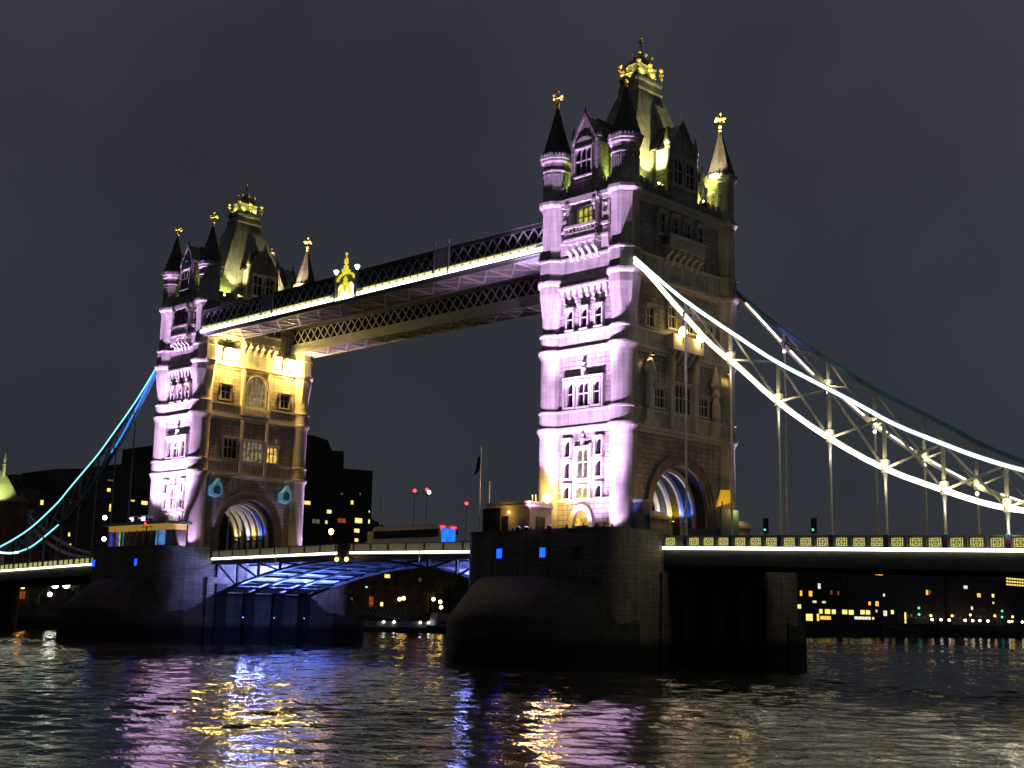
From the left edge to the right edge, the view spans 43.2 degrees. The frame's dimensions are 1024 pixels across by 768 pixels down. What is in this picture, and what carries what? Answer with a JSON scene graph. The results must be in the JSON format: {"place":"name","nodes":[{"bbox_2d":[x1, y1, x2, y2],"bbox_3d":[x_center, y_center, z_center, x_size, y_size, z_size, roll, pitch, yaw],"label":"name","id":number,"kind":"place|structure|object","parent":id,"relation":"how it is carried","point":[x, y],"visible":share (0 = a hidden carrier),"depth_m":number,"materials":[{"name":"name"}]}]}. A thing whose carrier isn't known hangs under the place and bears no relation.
{"place":"outdoors","nodes":[
{"label":"outdoors","id":0,"kind":"place"},
{"bbox_2d":[19,587,29,602],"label":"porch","id":1,"kind":"object","parent":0,"point":[24,595],"visible":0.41,"depth_m":283.04,"materials":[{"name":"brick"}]},
{"bbox_2d":[7,474,49,602],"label":"block","id":2,"kind":"structure","parent":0,"point":[38,504],"depth_m":304.89,"materials":[{"name":"stone"}]},
{"bbox_2d":[22,464,151,603],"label":"brick block","id":3,"kind":"structure","parent":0,"point":[55,484],"depth_m":313.90,"materials":[{"name":"black"}]},
{"bbox_2d":[122,435,372,549],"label":"hotel block","id":4,"kind":"structure","parent":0,"point":[337,498],"depth_m":366.30,"materials":[{"name":"concrete"}]},
{"bbox_2d":[444,572,468,612],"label":"warehouse","id":5,"kind":"structure","parent":0,"point":[463,589],"depth_m":451.51,"materials":[{"name":"stone"}]},
{"bbox_2d":[0,628,1023,767],"bbox_3d":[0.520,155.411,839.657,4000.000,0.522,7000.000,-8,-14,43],"label":"river water","id":6,"kind":"structure","parent":0,"point":[393,700],"depth_m":69.39,"materials":[{"name":"grey liquid"}]},
{"bbox_2d":[56,545,363,643],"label":"bridge pier","id":7,"kind":"structure","parent":6,"relation":"in","point":[149,594],"depth_m":186.61,"materials":[{"name":"stone"}]},
{"bbox_2d":[103,520,191,546],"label":"control cabin","id":8,"kind":"object","parent":7,"relation":"on","point":[165,532],"visible":0.72,"depth_m":192.10,"materials":[{"name":"grey paint"}]},
{"bbox_2d":[148,182,314,555],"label":"bridge tower","id":9,"kind":"structure","parent":7,"relation":"on","point":[238,426],"depth_m":202.01,"materials":[{"name":"grey stone"}]},
{"bbox_2d":[0,369,155,563],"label":"suspension chain","id":10,"kind":"object","parent":9,"relation":"hanging from","point":[129,419],"visible":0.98,"depth_m":216.46,"materials":[{"name":"blue paint"}]},
{"bbox_2d":[26,514,228,561],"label":"suspension chain","id":11,"kind":"object","parent":9,"relation":"hanging from","point":[50,544],"visible":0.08,"depth_m":260.01,"materials":[{"name":"blue paint"}]},
{"bbox_2d":[0,556,92,587],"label":"side span deck","id":12,"kind":"structure","parent":11,"relation":"hanging from","point":[61,572],"depth_m":227.16,"materials":[{"name":"metal"}]},
{"bbox_2d":[161,495,167,509],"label":"window","id":13,"kind":"structure","parent":9,"relation":"in","point":[164,498],"depth_m":198.54,"materials":[{"name":"stone"}]},
{"bbox_2d":[162,480,169,494],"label":"window","id":14,"kind":"structure","parent":9,"relation":"in","point":[165,483],"depth_m":198.93,"materials":[{"name":"stone"}]},
{"bbox_2d":[166,438,171,458],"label":"window","id":15,"kind":"structure","parent":9,"relation":"in","point":[168,441],"depth_m":199.85,"materials":[{"name":"stone"}]},
{"bbox_2d":[167,485,176,510],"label":"window","id":16,"kind":"structure","parent":9,"relation":"in","point":[172,489],"depth_m":197.23,"materials":[{"name":"stone"}]},
{"bbox_2d":[169,385,176,403],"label":"window","id":17,"kind":"structure","parent":9,"relation":"in","point":[172,389],"depth_m":201.32,"materials":[{"name":"stone"}]},
{"bbox_2d":[171,437,179,458],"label":"window","id":18,"kind":"structure","parent":9,"relation":"in","point":[175,450],"depth_m":198.49,"materials":[{"name":"stone"}]},
{"bbox_2d":[176,384,183,401],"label":"window","id":19,"kind":"structure","parent":9,"relation":"in","point":[180,387],"depth_m":199.85,"materials":[{"name":"stone"}]},
{"bbox_2d":[177,494,184,508],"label":"window","id":20,"kind":"structure","parent":9,"relation":"in","point":[180,497],"depth_m":195.36,"materials":[{"name":"stone"}]},
{"bbox_2d":[178,478,185,493],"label":"window","id":21,"kind":"structure","parent":9,"relation":"in","point":[181,481],"depth_m":195.70,"materials":[{"name":"stone"}]},
{"bbox_2d":[179,436,184,457],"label":"window","id":22,"kind":"structure","parent":9,"relation":"in","point":[182,447],"depth_m":197.18,"materials":[{"name":"stone"}]},
{"bbox_2d":[180,311,189,328],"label":"window","id":23,"kind":"structure","parent":9,"relation":"in","point":[183,318],"depth_m":202.30,"materials":[{"name":"glass"}]},
{"bbox_2d":[179,267,191,291],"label":"window","id":24,"kind":"structure","parent":9,"relation":"in","point":[185,276],"depth_m":202.75,"materials":[{"name":"glass"}]},
{"bbox_2d":[184,382,191,400],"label":"window","id":25,"kind":"structure","parent":9,"relation":"in","point":[187,386],"depth_m":198.25,"materials":[{"name":"glass"}]},
{"bbox_2d":[208,478,221,497],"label":"shield","id":26,"kind":"object","parent":9,"relation":"attached to","point":[214,488],"visible":1,"depth_m":194.82,"materials":[{"name":"blue"}]},
{"bbox_2d":[219,382,233,400],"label":"window","id":27,"kind":"structure","parent":9,"relation":"in","point":[225,388],"depth_m":198.83,"materials":[{"name":"glass"}]},
{"bbox_2d":[223,347,235,360],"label":"flood lamp","id":28,"kind":"object","parent":9,"relation":"attached to","point":[229,354],"visible":1,"depth_m":199.02,"materials":[{"name":"white"}]},
{"bbox_2d":[221,435,239,459],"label":"window","id":29,"kind":"structure","parent":9,"relation":"in","point":[229,444],"depth_m":198.32,"materials":[{"name":"glass"}]},
{"bbox_2d":[242,438,265,463],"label":"window","id":30,"kind":"structure","parent":9,"relation":"in","point":[253,450],"depth_m":201.34,"materials":[{"name":"glass"}]},
{"bbox_2d":[244,376,268,407],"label":"window","id":31,"kind":"structure","parent":9,"relation":"in","point":[256,388],"depth_m":203.00,"materials":[{"name":"glass"}]},
{"bbox_2d":[251,272,264,296],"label":"window","id":32,"kind":"structure","parent":9,"relation":"in","point":[257,279],"depth_m":204.69,"materials":[{"name":"glass"}]},
{"bbox_2d":[264,275,276,294],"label":"window","id":33,"kind":"structure","parent":9,"relation":"in","point":[269,281],"depth_m":206.34,"materials":[{"name":"glass"}]},
{"bbox_2d":[266,444,279,464],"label":"window","id":34,"kind":"structure","parent":9,"relation":"in","point":[272,450],"depth_m":203.92,"materials":[{"name":"glass"}]},
{"bbox_2d":[277,486,290,503],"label":"shield","id":35,"kind":"object","parent":9,"relation":"attached to","point":[284,495],"visible":1,"depth_m":203.84,"materials":[{"name":"blue"}]},
{"bbox_2d":[278,392,291,409],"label":"window","id":36,"kind":"structure","parent":9,"relation":"in","point":[284,398],"depth_m":206.60,"materials":[{"name":"glass"}]},
{"bbox_2d":[283,358,294,371],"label":"flood lamp","id":37,"kind":"object","parent":9,"relation":"attached to","point":[288,364],"visible":1,"depth_m":206.97,"materials":[{"name":"white"}]},
{"bbox_2d":[211,543,419,597],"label":"bascule leaf","id":38,"kind":"object","parent":7,"relation":"attached to","point":[294,571],"visible":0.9,"depth_m":184.55,"materials":[{"name":"metal"}]},
{"bbox_2d":[372,524,457,550],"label":"coach","id":39,"kind":"object","parent":38,"relation":"on","point":[403,534],"visible":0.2,"depth_m":174.54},
{"bbox_2d":[373,529,437,538],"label":"side window","id":40,"kind":"structure","parent":39,"relation":"in","point":[421,532],"depth_m":175.81,"materials":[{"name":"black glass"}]},
{"bbox_2d":[363,621,443,632],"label":"pontoon","id":41,"kind":"object","parent":6,"relation":"on","point":[391,627],"visible":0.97,"depth_m":342.29,"materials":[{"name":"black paint"}]},
{"bbox_2d":[364,604,406,620],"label":"gangway bridge","id":42,"kind":"structure","parent":41,"relation":"on","point":[385,613],"depth_m":340.30,"materials":[{"name":"paint"}]},
{"bbox_2d":[426,612,449,632],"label":"moored boat","id":43,"kind":"object","parent":6,"relation":"on","point":[438,622],"visible":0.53,"depth_m":350.87,"materials":[{"name":"black paint"}]},
{"bbox_2d":[445,527,806,669],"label":"bridge pier","id":44,"kind":"structure","parent":6,"relation":"in","point":[611,598],"depth_m":129.80,"materials":[{"name":"stone"}]},
{"bbox_2d":[343,541,469,580],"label":"bascule leaf","id":45,"kind":"object","parent":44,"relation":"attached to","point":[446,557],"visible":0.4,"depth_m":159.21,"materials":[{"name":"metal"}]},
{"bbox_2d":[473,446,481,531],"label":"flagpole","id":46,"kind":"object","parent":44,"relation":"on","point":[478,466],"visible":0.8,"depth_m":143.60,"materials":[{"name":"black metal"}]},
{"bbox_2d":[482,494,553,530],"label":"control cabin","id":47,"kind":"object","parent":44,"relation":"on","point":[502,516],"visible":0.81,"depth_m":139.38,"materials":[{"name":"stone"}]},
{"bbox_2d":[501,516,508,530],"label":"window","id":48,"kind":"structure","parent":47,"relation":"in","point":[504,519],"depth_m":139.79,"materials":[{"name":"black glass"}]},
{"bbox_2d":[536,516,544,528],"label":"window","id":49,"kind":"structure","parent":47,"relation":"in","point":[540,521],"depth_m":138.50,"materials":[{"name":"black glass"}]},
{"bbox_2d":[538,546,546,558],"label":"window","id":50,"kind":"structure","parent":44,"relation":"in","point":[542,549],"depth_m":132.46,"materials":[{"name":"glass"}]},
{"bbox_2d":[572,545,580,557],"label":"window","id":51,"kind":"structure","parent":44,"relation":"in","point":[576,549],"depth_m":129.35,"materials":[{"name":"glass"}]},
{"bbox_2d":[537,37,738,534],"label":"bridge tower","id":52,"kind":"structure","parent":44,"relation":"on","point":[611,430],"depth_m":144.78,"materials":[{"name":"stone"}]},
{"bbox_2d":[200,222,542,342],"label":"walkway","id":53,"kind":"structure","parent":52,"relation":"attached to","point":[510,254],"depth_m":167.87,"materials":[{"name":"paint"}]},
{"bbox_2d":[333,252,359,302],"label":"heraldic crest","id":54,"kind":"object","parent":53,"relation":"attached to","point":[346,282],"visible":1,"depth_m":173.07,"materials":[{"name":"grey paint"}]},
{"bbox_2d":[290,272,540,357],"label":"walkway","id":55,"kind":"structure","parent":52,"relation":"attached to","point":[505,300],"depth_m":188.15,"materials":[{"name":"paint"}]},
{"bbox_2d":[560,483,572,500],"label":"window","id":56,"kind":"structure","parent":52,"relation":"in","point":[566,488],"depth_m":141.61,"materials":[{"name":"stone"}]},
{"bbox_2d":[560,459,572,480],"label":"window","id":57,"kind":"structure","parent":52,"relation":"in","point":[566,464],"depth_m":142.06,"materials":[{"name":"stone"}]},
{"bbox_2d":[561,438,573,458],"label":"window","id":58,"kind":"structure","parent":52,"relation":"in","point":[567,449],"depth_m":142.44,"materials":[{"name":"stone"}]},
{"bbox_2d":[564,380,573,409],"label":"window","id":59,"kind":"structure","parent":52,"relation":"in","point":[569,385],"depth_m":143.39,"materials":[{"name":"stone"}]},
{"bbox_2d":[564,307,575,332],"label":"window","id":60,"kind":"structure","parent":52,"relation":"in","point":[569,313],"depth_m":144.93,"materials":[{"name":"stone"}]},
{"bbox_2d":[573,445,588,480],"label":"window","id":61,"kind":"structure","parent":52,"relation":"in","point":[581,452],"depth_m":140.75,"materials":[{"name":"stone"}]},
{"bbox_2d":[574,484,588,499],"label":"window","id":62,"kind":"structure","parent":52,"relation":"in","point":[581,490],"depth_m":140.06,"materials":[{"name":"stone"}]},
{"bbox_2d":[574,378,590,408],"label":"window","id":63,"kind":"structure","parent":52,"relation":"in","point":[582,385],"depth_m":142.03,"materials":[{"name":"stone"}]},
{"bbox_2d":[573,144,593,179],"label":"window","id":64,"kind":"structure","parent":52,"relation":"in","point":[583,156],"depth_m":146.32,"materials":[{"name":"glass"}]},
{"bbox_2d":[578,304,590,329],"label":"window","id":65,"kind":"structure","parent":52,"relation":"in","point":[584,322],"depth_m":143.46,"materials":[{"name":"stone"}]},
{"bbox_2d":[577,203,593,230],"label":"window","id":66,"kind":"structure","parent":52,"relation":"in","point":[585,212],"depth_m":145.64,"materials":[{"name":"glass"}]},
{"bbox_2d":[590,376,601,406],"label":"window","id":67,"kind":"structure","parent":52,"relation":"in","point":[595,381],"depth_m":140.72,"materials":[{"name":"stone"}]},
{"bbox_2d":[591,481,604,498],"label":"window","id":68,"kind":"structure","parent":52,"relation":"in","point":[598,486],"depth_m":138.53,"materials":[{"name":"stone"}]},
{"bbox_2d":[591,456,604,477],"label":"window","id":69,"kind":"structure","parent":52,"relation":"in","point":[598,462],"depth_m":138.97,"materials":[{"name":"stone"}]},
{"bbox_2d":[592,434,604,456],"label":"window","id":70,"kind":"structure","parent":52,"relation":"in","point":[598,440],"depth_m":139.42,"materials":[{"name":"stone"}]},
{"bbox_2d":[592,301,604,327],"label":"window","id":71,"kind":"structure","parent":52,"relation":"in","point":[598,307],"depth_m":142.06,"materials":[{"name":"stone"}]},
{"bbox_2d":[643,302,657,329],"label":"window","id":72,"kind":"structure","parent":52,"relation":"in","point":[649,308],"depth_m":142.23,"materials":[{"name":"stone"}]},
{"bbox_2d":[653,384,667,410],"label":"window","id":73,"kind":"structure","parent":52,"relation":"in","point":[659,390],"depth_m":141.99,"materials":[{"name":"glass"}]},
{"bbox_2d":[656,208,668,236],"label":"window","id":74,"kind":"structure","parent":52,"relation":"in","point":[661,214],"depth_m":145.68,"materials":[{"name":"glass"}]},
{"bbox_2d":[665,302,677,330],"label":"window","id":75,"kind":"structure","parent":52,"relation":"in","point":[671,313],"depth_m":145.15,"materials":[{"name":"stone"}]},
{"bbox_2d":[669,213,681,234],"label":"window","id":76,"kind":"structure","parent":52,"relation":"in","point":[674,219],"depth_m":147.47,"materials":[{"name":"glass"}]},
{"bbox_2d":[671,153,685,188],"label":"window","id":77,"kind":"structure","parent":52,"relation":"in","point":[678,161],"depth_m":148.33,"materials":[{"name":"glass"}]},
{"bbox_2d":[674,381,693,417],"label":"window","id":78,"kind":"structure","parent":52,"relation":"in","point":[679,387],"depth_m":145.04,"materials":[{"name":"glass"}]},
{"bbox_2d":[681,218,693,239],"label":"window","id":79,"kind":"structure","parent":52,"relation":"in","point":[687,224],"depth_m":149.24,"materials":[{"name":"glass"}]},
{"bbox_2d":[683,158,697,193],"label":"window","id":80,"kind":"structure","parent":52,"relation":"in","point":[690,167],"depth_m":150.05,"materials":[{"name":"glass"}]},
{"bbox_2d":[684,309,696,336],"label":"window","id":81,"kind":"structure","parent":52,"relation":"in","point":[691,332],"depth_m":147.72,"materials":[{"name":"stone"}]},
{"bbox_2d":[694,222,705,243],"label":"window","id":82,"kind":"structure","parent":52,"relation":"in","point":[699,229],"depth_m":150.85,"materials":[{"name":"glass"}]},
{"bbox_2d":[698,394,710,419],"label":"window","id":83,"kind":"structure","parent":52,"relation":"in","point":[703,401],"depth_m":147.83,"materials":[{"name":"glass"}]},
{"bbox_2d":[705,321,716,344],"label":"window","id":84,"kind":"structure","parent":52,"relation":"in","point":[712,328],"depth_m":150.45,"materials":[{"name":"stone"}]},
{"bbox_2d":[633,256,1023,534],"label":"suspension chain","id":85,"kind":"object","parent":52,"relation":"hanging from","point":[944,489],"visible":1,"depth_m":120.70,"materials":[{"name":"white paint"}]},
{"bbox_2d":[662,534,1023,577],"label":"side span deck","id":86,"kind":"structure","parent":85,"relation":"hanging from","point":[970,555],"depth_m":118.50,"materials":[{"name":"metal"}]},
{"bbox_2d":[763,518,768,534],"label":"traffic light","id":87,"kind":"object","parent":86,"relation":"attached to","point":[765,526],"visible":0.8,"depth_m":125.62,"materials":[{"name":"black paint"}]},
{"bbox_2d":[811,518,816,534],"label":"traffic light","id":88,"kind":"object","parent":86,"relation":"attached to","point":[813,526],"visible":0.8,"depth_m":121.96,"materials":[{"name":"black paint"}]},
{"bbox_2d":[733,290,1023,534],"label":"suspension chain","id":89,"kind":"object","parent":52,"relation":"hanging from","point":[761,317],"visible":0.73,"depth_m":137.72,"materials":[{"name":"blue paint"}]},
{"bbox_2d":[633,499,651,529],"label":"kiosk","id":90,"kind":"object","parent":44,"relation":"on","point":[641,511],"visible":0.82,"depth_m":133.94,"materials":[{"name":"grey paint"}]},
{"bbox_2d":[648,510,669,543],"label":"stone lodge","id":91,"kind":"structure","parent":44,"relation":"on","point":[658,520],"depth_m":135.13,"materials":[{"name":"stone"}]},
{"bbox_2d":[688,508,738,534],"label":"hoarding","id":92,"kind":"object","parent":44,"relation":"on","point":[725,521],"visible":0.43,"depth_m":143.22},
{"bbox_2d":[716,490,730,507],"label":"direction sign","id":93,"kind":"object","parent":44,"relation":"on","point":[724,498],"visible":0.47,"depth_m":146.07,"materials":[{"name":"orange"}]},
{"bbox_2d":[717,521,752,534],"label":"stone lodge","id":94,"kind":"structure","parent":44,"relation":"on","point":[745,528],"depth_m":146.45,"materials":[{"name":"stone"}]},
{"bbox_2d":[880,624,925,636],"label":"moored barge","id":95,"kind":"object","parent":6,"relation":"on","point":[889,631],"visible":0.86,"depth_m":531.61},
{"bbox_2d":[0,0,1023,541],"label":"sky","id":96,"kind":"structure","parent":0,"point":[875,148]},
{"bbox_2d":[797,573,840,621],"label":"wharf building","id":97,"kind":"structure","parent":0,"point":[818,596],"depth_m":520.18,"materials":[{"name":"brick"}]},
{"bbox_2d":[840,574,896,622],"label":"wharf building","id":98,"kind":"structure","parent":0,"point":[869,598],"depth_m":548.42,"materials":[{"name":"stone"}]},
{"bbox_2d":[896,575,944,623],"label":"wharf building","id":99,"kind":"structure","parent":0,"point":[925,594],"depth_m":583.54,"materials":[{"name":"concrete"}]},
{"bbox_2d":[943,576,1001,625],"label":"wharf building","id":100,"kind":"structure","parent":0,"point":[977,598],"depth_m":619.55,"materials":[{"name":"brick"}]},
{"bbox_2d":[999,577,1023,625],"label":"office block","id":101,"kind":"structure","parent":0,"point":[1012,595],"depth_m":654.17,"materials":[{"name":"concrete"}]},
{"bbox_3d":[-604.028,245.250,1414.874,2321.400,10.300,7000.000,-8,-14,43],"label":"far bank ground","id":102,"kind":"structure","parent":0,"visible":0},
{"bbox_2d":[0,453,33,628],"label":"abutment tower","id":103,"kind":"structure","parent":102,"relation":"on","point":[14,510],"depth_m":268.67,"materials":[{"name":"stone"}]},
{"bbox_2d":[30,586,51,602],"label":"tree","id":104,"kind":"object","parent":102,"relation":"on","point":[43,591],"visible":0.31,"depth_m":283.20,"materials":[{"name":"green plant"}]},
{"bbox_2d":[348,567,444,612],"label":"waterfront building","id":105,"kind":"structure","parent":102,"relation":"on","point":[386,589],"depth_m":368.93,"materials":[{"name":"brick"}]},
{"bbox_2d":[405,578,443,611],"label":"tree","id":106,"kind":"object","parent":102,"relation":"on","point":[421,590],"visible":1,"depth_m":365.32,"materials":[{"name":"green plant"}]},
{"bbox_2d":[410,568,461,611],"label":"tree","id":107,"kind":"object","parent":102,"relation":"on","point":[439,580],"visible":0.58,"depth_m":369.30,"materials":[{"name":"green plant"}]},
{"bbox_2d":[428,571,468,610],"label":"tree","id":108,"kind":"object","parent":102,"relation":"on","point":[452,583],"visible":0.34,"depth_m":379.58,"materials":[{"name":"green plant"}]},
{"bbox_2d":[17,603,1023,637],"bbox_3d":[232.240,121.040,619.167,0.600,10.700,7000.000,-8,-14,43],"label":"quay wall","id":109,"kind":"structure","parent":102,"relation":"on","point":[37,615],"depth_m":355.04,"materials":[{"name":"stone"}]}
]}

